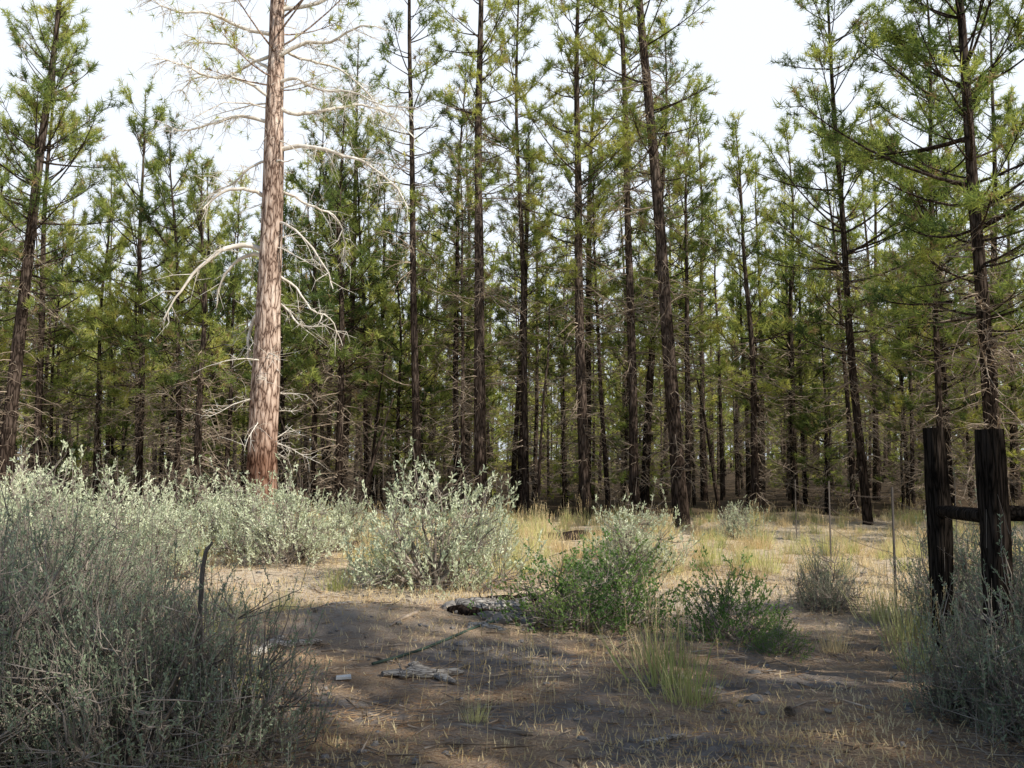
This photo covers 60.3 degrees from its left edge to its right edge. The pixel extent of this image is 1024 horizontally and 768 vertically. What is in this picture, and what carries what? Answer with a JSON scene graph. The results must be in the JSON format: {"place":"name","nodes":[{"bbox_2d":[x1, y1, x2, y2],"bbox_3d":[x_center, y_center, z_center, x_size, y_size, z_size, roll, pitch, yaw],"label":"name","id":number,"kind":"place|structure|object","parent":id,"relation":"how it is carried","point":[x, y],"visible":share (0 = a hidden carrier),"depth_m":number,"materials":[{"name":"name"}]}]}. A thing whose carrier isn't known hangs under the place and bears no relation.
{"place":"outdoors","nodes":[
{"label":"outdoors","id":0,"kind":"place"},
{"bbox_2d":[0,0,1023,459],"label":"sky","id":1,"kind":"structure","parent":0,"point":[737,42],"materials":[{"name":"white"}]},
{"bbox_2d":[7,460,1023,767],"bbox_3d":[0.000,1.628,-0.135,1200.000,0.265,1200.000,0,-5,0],"label":"ground","id":2,"kind":"structure","parent":0,"point":[833,670],"depth_m":6.80,"materials":[{"name":"soil"}]},
{"bbox_2d":[0,124,26,387],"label":"pine tree","id":3,"kind":"object","parent":2,"relation":"on","point":[5,264],"visible":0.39,"depth_m":25.46,"materials":[{"name":"green plant"}]},
{"bbox_2d":[0,436,72,534],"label":"sagebrush","id":4,"kind":"object","parent":2,"relation":"on","point":[22,478],"visible":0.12,"depth_m":14.90,"materials":[{"name":"green plant"}]},
{"bbox_2d":[0,483,78,708],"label":"sagebrush","id":5,"kind":"object","parent":2,"relation":"on","point":[7,553],"visible":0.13,"depth_m":6.33,"materials":[{"name":"green plant"}]},
{"bbox_2d":[19,239,81,500],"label":"pine tree","id":6,"kind":"object","parent":2,"relation":"on","point":[47,369],"visible":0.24,"depth_m":29.18,"materials":[{"name":"green plant"}]},
{"bbox_2d":[3,225,105,504],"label":"pine tree","id":7,"kind":"object","parent":2,"relation":"on","point":[50,444],"visible":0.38,"depth_m":27.45,"materials":[{"name":"green plant"}]},
{"bbox_2d":[0,457,112,614],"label":"sagebrush","id":8,"kind":"object","parent":2,"relation":"on","point":[49,508],"visible":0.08,"depth_m":8.56,"materials":[{"name":"green plant"}]},
{"bbox_2d":[0,2,113,512],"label":"pine tree","id":9,"kind":"object","parent":2,"relation":"on","point":[39,385],"visible":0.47,"depth_m":25.21,"materials":[{"name":"green plant"}]},
{"bbox_2d":[0,522,117,767],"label":"sagebrush","id":10,"kind":"object","parent":2,"relation":"on","point":[29,711],"visible":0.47,"depth_m":4.35,"materials":[{"name":"green plant"}]},
{"bbox_2d":[0,439,132,570],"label":"sagebrush","id":11,"kind":"object","parent":2,"relation":"on","point":[58,496],"visible":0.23,"depth_m":12.31,"materials":[{"name":"green plant"}]},
{"bbox_2d":[0,0,135,511],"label":"pine tree","id":12,"kind":"object","parent":2,"relation":"on","point":[30,208],"visible":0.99,"depth_m":23.18,"materials":[{"name":"green plant"}]},
{"bbox_2d":[26,160,136,510],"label":"pine tree","id":13,"kind":"object","parent":2,"relation":"on","point":[98,402],"visible":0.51,"depth_m":27.07,"materials":[{"name":"green plant"}]},
{"bbox_2d":[0,448,174,614],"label":"sagebrush","id":14,"kind":"object","parent":2,"relation":"on","point":[88,524],"visible":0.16,"depth_m":8.94,"materials":[{"name":"green plant"}]},
{"bbox_2d":[0,493,175,672],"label":"sagebrush","id":15,"kind":"object","parent":2,"relation":"on","point":[92,569],"visible":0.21,"depth_m":6.76,"materials":[{"name":"green plant"}]},
{"bbox_2d":[0,495,201,767],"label":"sagebrush","id":16,"kind":"object","parent":2,"relation":"on","point":[27,616],"visible":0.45,"depth_m":4.74,"materials":[{"name":"green plant"}]},
{"bbox_2d":[69,309,153,502],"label":"pine tree","id":17,"kind":"object","parent":2,"relation":"on","point":[109,433],"visible":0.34,"depth_m":29.27,"materials":[{"name":"green plant"}]},
{"bbox_2d":[46,449,199,563],"bbox_3d":[-6.078,2.031,13.290,2.650,2.191,2.147,2,-5,-21],"label":"sagebrush","id":18,"kind":"object","parent":2,"relation":"on","point":[118,494],"visible":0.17,"depth_m":13.36,"materials":[{"name":"green plant"}]},
{"bbox_2d":[98,239,162,500],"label":"pine tree","id":19,"kind":"object","parent":2,"relation":"on","point":[114,391],"visible":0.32,"depth_m":26.30,"materials":[{"name":"green plant"}]},
{"bbox_2d":[62,76,220,512],"bbox_3d":[-10.802,-2.542,25.321,3.820,12.978,3.686,4,-6,-42],"label":"pine tree","id":20,"kind":"object","parent":2,"relation":"on","point":[96,315],"visible":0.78,"depth_m":25.06,"materials":[{"name":"green plant"}]},
{"bbox_2d":[0,523,285,767],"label":"sagebrush","id":21,"kind":"object","parent":2,"relation":"on","point":[97,746],"visible":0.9,"depth_m":4.32,"materials":[{"name":"green plant"}]},
{"bbox_2d":[102,474,215,581],"bbox_3d":[-4.668,2.026,11.746,1.617,1.668,1.993,4,-6,-41],"label":"sagebrush","id":22,"kind":"object","parent":2,"relation":"on","point":[182,554],"visible":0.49,"depth_m":11.76,"materials":[{"name":"green plant"}]},
{"bbox_2d":[68,501,255,675],"bbox_3d":[-2.730,1.701,6.979,1.377,1.536,1.610,2,-5,-18],"label":"sagebrush","id":23,"kind":"object","parent":2,"relation":"on","point":[109,596],"visible":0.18,"depth_m":6.98,"materials":[{"name":"green plant"}]},
{"bbox_2d":[116,197,215,504],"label":"pine tree","id":24,"kind":"object","parent":2,"relation":"on","point":[156,285],"visible":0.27,"depth_m":28.67,"materials":[{"name":"green plant"}]},
{"bbox_2d":[97,106,238,515],"bbox_3d":[-9.316,-1.889,24.020,3.880,11.468,3.590,0,-5,0],"label":"pine tree","id":25,"kind":"object","parent":2,"relation":"on","point":[154,169],"visible":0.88,"depth_m":24.03,"materials":[{"name":"green plant"}]},
{"bbox_2d":[128,455,250,554],"bbox_3d":[-5.653,2.328,15.886,2.344,2.132,2.240,3,-5,-30],"label":"sagebrush","id":26,"kind":"object","parent":2,"relation":"on","point":[209,497],"visible":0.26,"depth_m":15.69,"materials":[{"name":"green plant"}]},
{"bbox_2d":[128,148,252,519],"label":"pine tree","id":27,"kind":"object","parent":2,"relation":"on","point":[204,272],"visible":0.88,"depth_m":22.50,"materials":[{"name":"green plant"}]},
{"bbox_2d":[145,258,248,502],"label":"pine tree","id":28,"kind":"object","parent":2,"relation":"on","point":[209,423],"visible":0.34,"depth_m":27.38,"materials":[{"name":"green plant"}]},
{"bbox_2d":[60,558,339,767],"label":"sagebrush","id":29,"kind":"object","parent":2,"relation":"on","point":[268,697],"visible":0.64,"depth_m":4.67,"materials":[{"name":"green plant"}]},
{"bbox_2d":[160,155,248,503],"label":"pine tree","id":30,"kind":"object","parent":2,"relation":"on","point":[221,292],"visible":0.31,"depth_m":28.57,"materials":[{"name":"green plant"}]},
{"bbox_2d":[194,191,257,512],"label":"pine tree","id":31,"kind":"object","parent":2,"relation":"on","point":[231,214],"visible":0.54,"depth_m":25.60,"materials":[{"name":"green plant"}]},
{"bbox_2d":[180,457,324,558],"bbox_3d":[-4.407,2.228,14.789,2.138,2.035,2.237,-1,-5,7],"label":"sagebrush","id":32,"kind":"object","parent":2,"relation":"on","point":[226,517],"visible":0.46,"depth_m":14.67,"materials":[{"name":"green plant"}]},
{"bbox_2d":[124,0,436,523],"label":"ponderosa pine","id":33,"kind":"object","parent":2,"relation":"on","point":[264,411],"visible":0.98,"depth_m":20.26,"materials":[{"name":"brown plant"}]},
{"bbox_2d":[229,194,331,509],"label":"pine tree","id":34,"kind":"object","parent":2,"relation":"on","point":[291,420],"visible":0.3,"depth_m":26.14,"materials":[{"name":"green plant"}]},
{"bbox_2d":[240,287,326,507],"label":"pine tree","id":35,"kind":"object","parent":2,"relation":"on","point":[279,425],"visible":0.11,"depth_m":29.17,"materials":[{"name":"green plant"}]},
{"bbox_2d":[202,452,370,570],"bbox_3d":[-3.567,2.012,13.326,2.344,1.962,1.902,-1,-5,16],"label":"sagebrush","id":36,"kind":"object","parent":2,"relation":"on","point":[286,551],"visible":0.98,"depth_m":13.10,"materials":[{"name":"green plant"}]},
{"bbox_2d":[280,163,375,505],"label":"pine tree","id":37,"kind":"object","parent":2,"relation":"on","point":[303,355],"visible":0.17,"depth_m":28.84,"materials":[{"name":"green plant"}]},
{"bbox_2d":[279,95,381,509],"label":"pine tree","id":38,"kind":"object","parent":2,"relation":"on","point":[315,389],"visible":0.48,"depth_m":25.10,"materials":[{"name":"green plant"}]},
{"bbox_2d":[278,86,406,511],"bbox_3d":[-4.902,-2.380,24.172,3.971,12.287,4.040,0,-5,0],"label":"pine tree","id":39,"kind":"object","parent":2,"relation":"on","point":[334,196],"visible":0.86,"depth_m":24.08,"materials":[{"name":"green plant"}]},
{"bbox_2d":[302,477,389,542],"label":"sagebrush","id":40,"kind":"object","parent":2,"relation":"on","point":[350,516],"visible":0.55,"depth_m":16.76,"materials":[{"name":"green plant"}]},
{"bbox_2d":[292,34,401,508],"bbox_3d":[-5.025,-3.463,27.233,3.572,15.087,3.647,3,-3,-10],"label":"pine tree","id":41,"kind":"object","parent":2,"relation":"on","point":[353,301],"visible":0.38,"depth_m":27.11,"materials":[{"name":"green plant"}]},
{"bbox_2d":[317,117,407,511],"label":"pine tree","id":42,"kind":"object","parent":2,"relation":"on","point":[358,185],"visible":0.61,"depth_m":25.47,"materials":[{"name":"green plant"}]},
{"bbox_2d":[338,181,421,507],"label":"pine tree","id":43,"kind":"object","parent":2,"relation":"on","point":[375,492],"visible":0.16,"depth_m":28.82,"materials":[{"name":"green plant"}]},
{"bbox_2d":[349,207,452,509],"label":"pine tree","id":44,"kind":"object","parent":2,"relation":"on","point":[430,389],"visible":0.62,"depth_m":27.16,"materials":[{"name":"green plant"}]},
{"bbox_2d":[353,0,472,519],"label":"pine tree","id":45,"kind":"object","parent":2,"relation":"on","point":[416,199],"visible":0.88,"depth_m":23.88,"materials":[{"name":"green plant"}]},
{"bbox_2d":[379,279,452,507],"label":"pine tree","id":46,"kind":"object","parent":2,"relation":"on","point":[426,423],"visible":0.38,"depth_m":28.69,"materials":[{"name":"green plant"}]},
{"bbox_2d":[381,663,463,678],"bbox_3d":[-0.688,2.234,6.790,0.636,0.173,0.197,1,-5,-11],"label":"fallen log","id":47,"kind":"object","parent":2,"relation":"on","point":[414,671],"visible":0.9,"depth_m":6.74,"materials":[{"name":"grey wood"}]},
{"bbox_2d":[341,437,554,599],"bbox_3d":[-1.075,1.814,11.247,2.881,2.382,2.334,-2,-5,22],"label":"sagebrush","id":48,"kind":"object","parent":2,"relation":"on","point":[436,572],"visible":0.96,"depth_m":11.07,"materials":[{"name":"green plant"}]},
{"bbox_2d":[402,58,505,513],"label":"pine tree","id":49,"kind":"object","parent":2,"relation":"on","point":[448,344],"visible":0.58,"depth_m":26.12,"materials":[{"name":"green plant"}]},
{"bbox_2d":[423,225,506,506],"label":"pine tree","id":50,"kind":"object","parent":2,"relation":"on","point":[487,394],"visible":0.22,"depth_m":28.05,"materials":[{"name":"green plant"}]},
{"bbox_2d":[418,138,513,515],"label":"pine tree","id":51,"kind":"object","parent":2,"relation":"on","point":[445,314],"visible":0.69,"depth_m":24.42,"materials":[{"name":"green plant"}]},
{"bbox_2d":[418,0,548,516],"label":"pine tree","id":52,"kind":"object","parent":2,"relation":"on","point":[480,421],"visible":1,"depth_m":23.25,"materials":[{"name":"green plant"}]},
{"bbox_2d":[439,489,527,565],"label":"sagebrush","id":53,"kind":"object","parent":2,"relation":"on","point":[498,535],"visible":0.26,"depth_m":13.69,"materials":[{"name":"green plant"}]},
{"bbox_2d":[455,586,522,611],"bbox_3d":[-0.222,2.248,9.099,0.752,0.296,0.293,-2,-5,18],"label":"fallen log","id":54,"kind":"object","parent":2,"relation":"on","point":[491,603],"visible":0.55,"depth_m":9.01,"materials":[{"name":"grey wood"}]},
{"bbox_2d":[0,85,1023,506],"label":"distant forest","id":55,"kind":"object","parent":2,"relation":"on","point":[718,415],"visible":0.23,"depth_m":35.92,"materials":[{"name":"plant"}]},
{"bbox_2d":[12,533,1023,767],"bbox_3d":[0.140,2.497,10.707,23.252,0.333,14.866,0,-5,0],"label":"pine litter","id":56,"kind":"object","parent":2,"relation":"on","point":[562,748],"visible":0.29,"depth_m":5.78,"materials":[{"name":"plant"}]},
{"bbox_2d":[489,150,550,506],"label":"pine tree","id":57,"kind":"object","parent":2,"relation":"on","point":[514,456],"visible":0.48,"depth_m":28.89,"materials":[{"name":"green plant"}]},
{"bbox_2d":[470,0,571,518],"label":"pine tree","id":58,"kind":"object","parent":2,"relation":"on","point":[535,155],"visible":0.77,"depth_m":25.26,"materials":[{"name":"green plant"}]},
{"bbox_2d":[484,122,565,512],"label":"pine tree","id":59,"kind":"object","parent":2,"relation":"on","point":[527,228],"visible":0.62,"depth_m":27.19,"materials":[{"name":"green plant"}]},
{"bbox_2d":[45,492,1023,724],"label":"bunchgrass","id":60,"kind":"object","parent":2,"relation":"on","point":[758,543],"visible":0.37,"depth_m":13.14,"materials":[{"name":"yellow plant"}]},
{"bbox_2d":[50,569,1021,767],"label":"pebbles","id":61,"kind":"object","parent":2,"relation":"on","point":[753,698],"visible":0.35,"depth_m":6.30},
{"bbox_2d":[371,595,719,752],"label":"seed stalks","id":62,"kind":"object","parent":2,"relation":"on","point":[532,666],"visible":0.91,"depth_m":6.20,"materials":[{"name":"beige plant"}]},
{"bbox_2d":[467,519,637,643],"bbox_3d":[0.486,1.985,8.492,1.608,1.346,1.604,2,-5,-18],"label":"bitterbrush","id":63,"kind":"object","parent":2,"relation":"on","point":[583,601],"visible":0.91,"depth_m":8.42,"materials":[{"name":"green plant"}]},
{"bbox_2d":[531,258,578,507],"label":"pine tree","id":64,"kind":"object","parent":2,"relation":"on","point":[562,401],"visible":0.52,"depth_m":28.75,"materials":[{"name":"green plant"}]},
{"bbox_2d":[513,0,643,520],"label":"pine tree","id":65,"kind":"object","parent":2,"relation":"on","point":[580,399],"visible":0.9,"depth_m":24.30,"materials":[{"name":"green plant"}]},
{"bbox_2d":[529,18,646,509],"bbox_3d":[2.537,-3.856,27.452,3.879,15.878,3.960,3,-6,-24],"label":"pine tree","id":66,"kind":"object","parent":2,"relation":"on","point":[585,302],"visible":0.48,"depth_m":27.27,"materials":[{"name":"green plant"}]},
{"bbox_2d":[553,153,632,513],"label":"pine tree","id":67,"kind":"object","parent":2,"relation":"on","point":[605,460],"visible":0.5,"depth_m":25.51,"materials":[{"name":"green plant"}]},
{"bbox_2d":[544,524,703,634],"bbox_3d":[0.911,2.085,8.924,1.830,1.298,1.540,3,-6,-35],"label":"bitterbrush","id":68,"kind":"object","parent":2,"relation":"on","point":[636,598],"visible":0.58,"depth_m":8.78,"materials":[{"name":"green plant"}]},
{"bbox_2d":[549,0,705,516],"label":"pine tree","id":69,"kind":"object","parent":2,"relation":"on","point":[632,372],"visible":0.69,"depth_m":24.27,"materials":[{"name":"green plant"}]},
{"bbox_2d":[591,266,665,507],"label":"pine tree","id":70,"kind":"object","parent":2,"relation":"on","point":[623,477],"visible":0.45,"depth_m":29.05,"materials":[{"name":"green plant"}]},
{"bbox_2d":[577,476,704,584],"bbox_3d":[1.546,2.103,12.135,1.617,1.668,1.993,-5,-7,44],"label":"sagebrush","id":71,"kind":"object","parent":2,"relation":"on","point":[645,548],"visible":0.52,"depth_m":12.12,"materials":[{"name":"green plant"}]},
{"bbox_2d":[562,0,722,527],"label":"pine tree","id":72,"kind":"object","parent":2,"relation":"on","point":[678,488],"visible":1,"depth_m":21.66,"materials":[{"name":"green plant"}]},
{"bbox_2d":[600,7,731,511],"bbox_3d":[4.470,-3.752,26.674,3.885,15.618,3.190,0,-5,3],"label":"pine tree","id":73,"kind":"object","parent":2,"relation":"on","point":[646,445],"visible":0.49,"depth_m":26.48,"materials":[{"name":"green plant"}]},
{"bbox_2d":[635,161,706,507],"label":"pine tree","id":74,"kind":"object","parent":2,"relation":"on","point":[643,328],"visible":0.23,"depth_m":28.00,"materials":[{"name":"green plant"}]},
{"bbox_2d":[636,96,728,510],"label":"pine tree","id":75,"kind":"object","parent":2,"relation":"on","point":[704,195],"visible":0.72,"depth_m":25.19,"materials":[{"name":"green plant"}]},
{"bbox_2d":[646,545,792,645],"bbox_3d":[1.893,2.058,8.147,1.281,1.136,1.078,-2,-5,22],"label":"bitterbrush","id":76,"kind":"object","parent":2,"relation":"on","point":[710,621],"visible":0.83,"depth_m":7.99,"materials":[{"name":"green plant"}]},
{"bbox_2d":[708,495,772,539],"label":"sagebrush","id":77,"kind":"object","parent":2,"relation":"on","point":[729,530],"visible":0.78,"depth_m":17.70,"materials":[{"name":"green plant"}]},
{"bbox_2d":[718,223,777,508],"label":"pine tree","id":78,"kind":"object","parent":2,"relation":"on","point":[748,469],"visible":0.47,"depth_m":29.12,"materials":[{"name":"green plant"}]},
{"bbox_2d":[695,107,819,514],"bbox_3d":[6.896,-2.072,25.359,3.600,11.939,3.627,0,-5,0],"label":"pine tree","id":79,"kind":"object","parent":2,"relation":"on","point":[752,387],"visible":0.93,"depth_m":25.08,"materials":[{"name":"green plant"}]},
{"bbox_2d":[729,269,792,509],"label":"pine tree","id":80,"kind":"object","parent":2,"relation":"on","point":[745,401],"visible":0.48,"depth_m":27.05,"materials":[{"name":"green plant"}]},
{"bbox_2d":[735,608,818,662],"bbox_3d":[2.320,2.167,7.547,0.642,0.539,0.643,5,-7,-44],"label":"bitterbrush","id":81,"kind":"object","parent":2,"relation":"on","point":[778,643],"visible":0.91,"depth_m":7.50,"materials":[{"name":"green plant"}]},
{"bbox_2d":[736,110,855,510],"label":"pine tree","id":82,"kind":"object","parent":2,"relation":"on","point":[783,130],"visible":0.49,"depth_m":28.16,"materials":[{"name":"green plant"}]},
{"bbox_2d":[762,203,836,505],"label":"pine tree","id":83,"kind":"object","parent":2,"relation":"on","point":[803,475],"visible":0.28,"depth_m":29.70,"materials":[{"name":"green plant"}]},
{"bbox_2d":[785,272,867,512],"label":"pine tree","id":84,"kind":"object","parent":2,"relation":"on","point":[802,425],"visible":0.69,"depth_m":26.43,"materials":[{"name":"green plant"}]},
{"bbox_2d":[777,537,879,616],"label":"sagebrush","id":85,"kind":"object","parent":2,"relation":"on","point":[826,597],"visible":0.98,"depth_m":9.35,"materials":[{"name":"grey plant"}]},
{"bbox_2d":[804,214,881,508],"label":"pine tree","id":86,"kind":"object","parent":2,"relation":"on","point":[857,502],"visible":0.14,"depth_m":28.59,"materials":[{"name":"green plant"}]},
{"bbox_2d":[785,92,907,516],"bbox_3d":[9.579,-2.399,25.545,3.246,12.935,2.977,-2,-5,23],"label":"pine tree","id":87,"kind":"object","parent":2,"relation":"on","point":[852,493],"visible":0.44,"depth_m":25.36,"materials":[{"name":"green plant"}]},
{"bbox_2d":[741,0,957,524],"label":"pine tree","id":88,"kind":"object","parent":2,"relation":"on","point":[852,337],"visible":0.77,"depth_m":22.21,"materials":[{"name":"green plant"}]},
{"bbox_2d":[771,0,1023,526],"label":"pine tree","id":89,"kind":"object","parent":2,"relation":"on","point":[972,201],"visible":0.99,"depth_m":16.80,"materials":[{"name":"green plant"}]},
{"bbox_2d":[861,250,935,509],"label":"pine tree","id":90,"kind":"object","parent":2,"relation":"on","point":[881,407],"visible":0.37,"depth_m":28.46,"materials":[{"name":"green plant"}]},
{"bbox_2d":[794,427,1023,682],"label":"wire fence","id":91,"kind":"object","parent":2,"relation":"on","point":[991,474],"visible":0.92,"depth_m":6.43,"materials":[{"name":"wood"}]},
{"bbox_2d":[870,179,951,513],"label":"pine tree","id":92,"kind":"object","parent":2,"relation":"on","point":[911,445],"visible":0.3,"depth_m":26.18,"materials":[{"name":"green plant"}]},
{"bbox_2d":[881,69,979,495],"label":"pine tree","id":93,"kind":"object","parent":2,"relation":"on","point":[965,213],"visible":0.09,"depth_m":27.44,"materials":[{"name":"green plant"}]},
{"bbox_2d":[844,0,1023,527],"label":"pine tree","id":94,"kind":"object","parent":2,"relation":"on","point":[928,188],"visible":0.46,"depth_m":20.13,"materials":[{"name":"green plant"}]},
{"bbox_2d":[884,157,1005,505],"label":"pine tree","id":95,"kind":"object","parent":2,"relation":"on","point":[946,397],"visible":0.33,"depth_m":24.57,"materials":[{"name":"green plant"}]},
{"bbox_2d":[907,281,982,505],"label":"pine tree","id":96,"kind":"object","parent":2,"relation":"on","point":[968,419],"visible":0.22,"depth_m":28.82,"materials":[{"name":"green plant"}]},
{"bbox_2d":[880,494,1023,767],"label":"sagebrush","id":97,"kind":"object","parent":2,"relation":"on","point":[1016,695],"visible":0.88,"depth_m":5.21,"materials":[{"name":"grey plant"}]},
{"bbox_2d":[886,467,1023,632],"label":"sagebrush","id":98,"kind":"object","parent":2,"relation":"on","point":[917,584],"visible":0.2,"depth_m":8.47,"materials":[{"name":"green plant"}]},
{"bbox_2d":[893,559,1023,739],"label":"sagebrush","id":99,"kind":"object","parent":2,"relation":"on","point":[944,690],"visible":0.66,"depth_m":5.40,"materials":[{"name":"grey plant"}]},
{"bbox_2d":[901,529,1023,679],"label":"sagebrush","id":100,"kind":"object","parent":2,"relation":"on","point":[1014,575],"visible":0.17,"depth_m":6.72,"materials":[{"name":"green plant"}]},
{"bbox_2d":[907,486,1023,651],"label":"sagebrush","id":101,"kind":"object","parent":2,"relation":"on","point":[972,559],"visible":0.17,"depth_m":7.56,"materials":[{"name":"green plant"}]},
{"bbox_2d":[934,0,1023,501],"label":"pine tree","id":102,"kind":"object","parent":2,"relation":"on","point":[1008,107],"visible":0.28,"depth_m":25.98,"materials":[{"name":"green plant"}]},
{"bbox_2d":[961,250,1023,504],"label":"pine tree","id":103,"kind":"object","parent":2,"relation":"on","point":[1012,447],"visible":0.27,"depth_m":27.28,"materials":[{"name":"green plant"}]},
{"bbox_2d":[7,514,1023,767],"bbox_3d":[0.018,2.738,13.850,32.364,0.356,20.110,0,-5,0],"label":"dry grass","id":104,"kind":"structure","parent":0,"point":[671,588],"depth_m":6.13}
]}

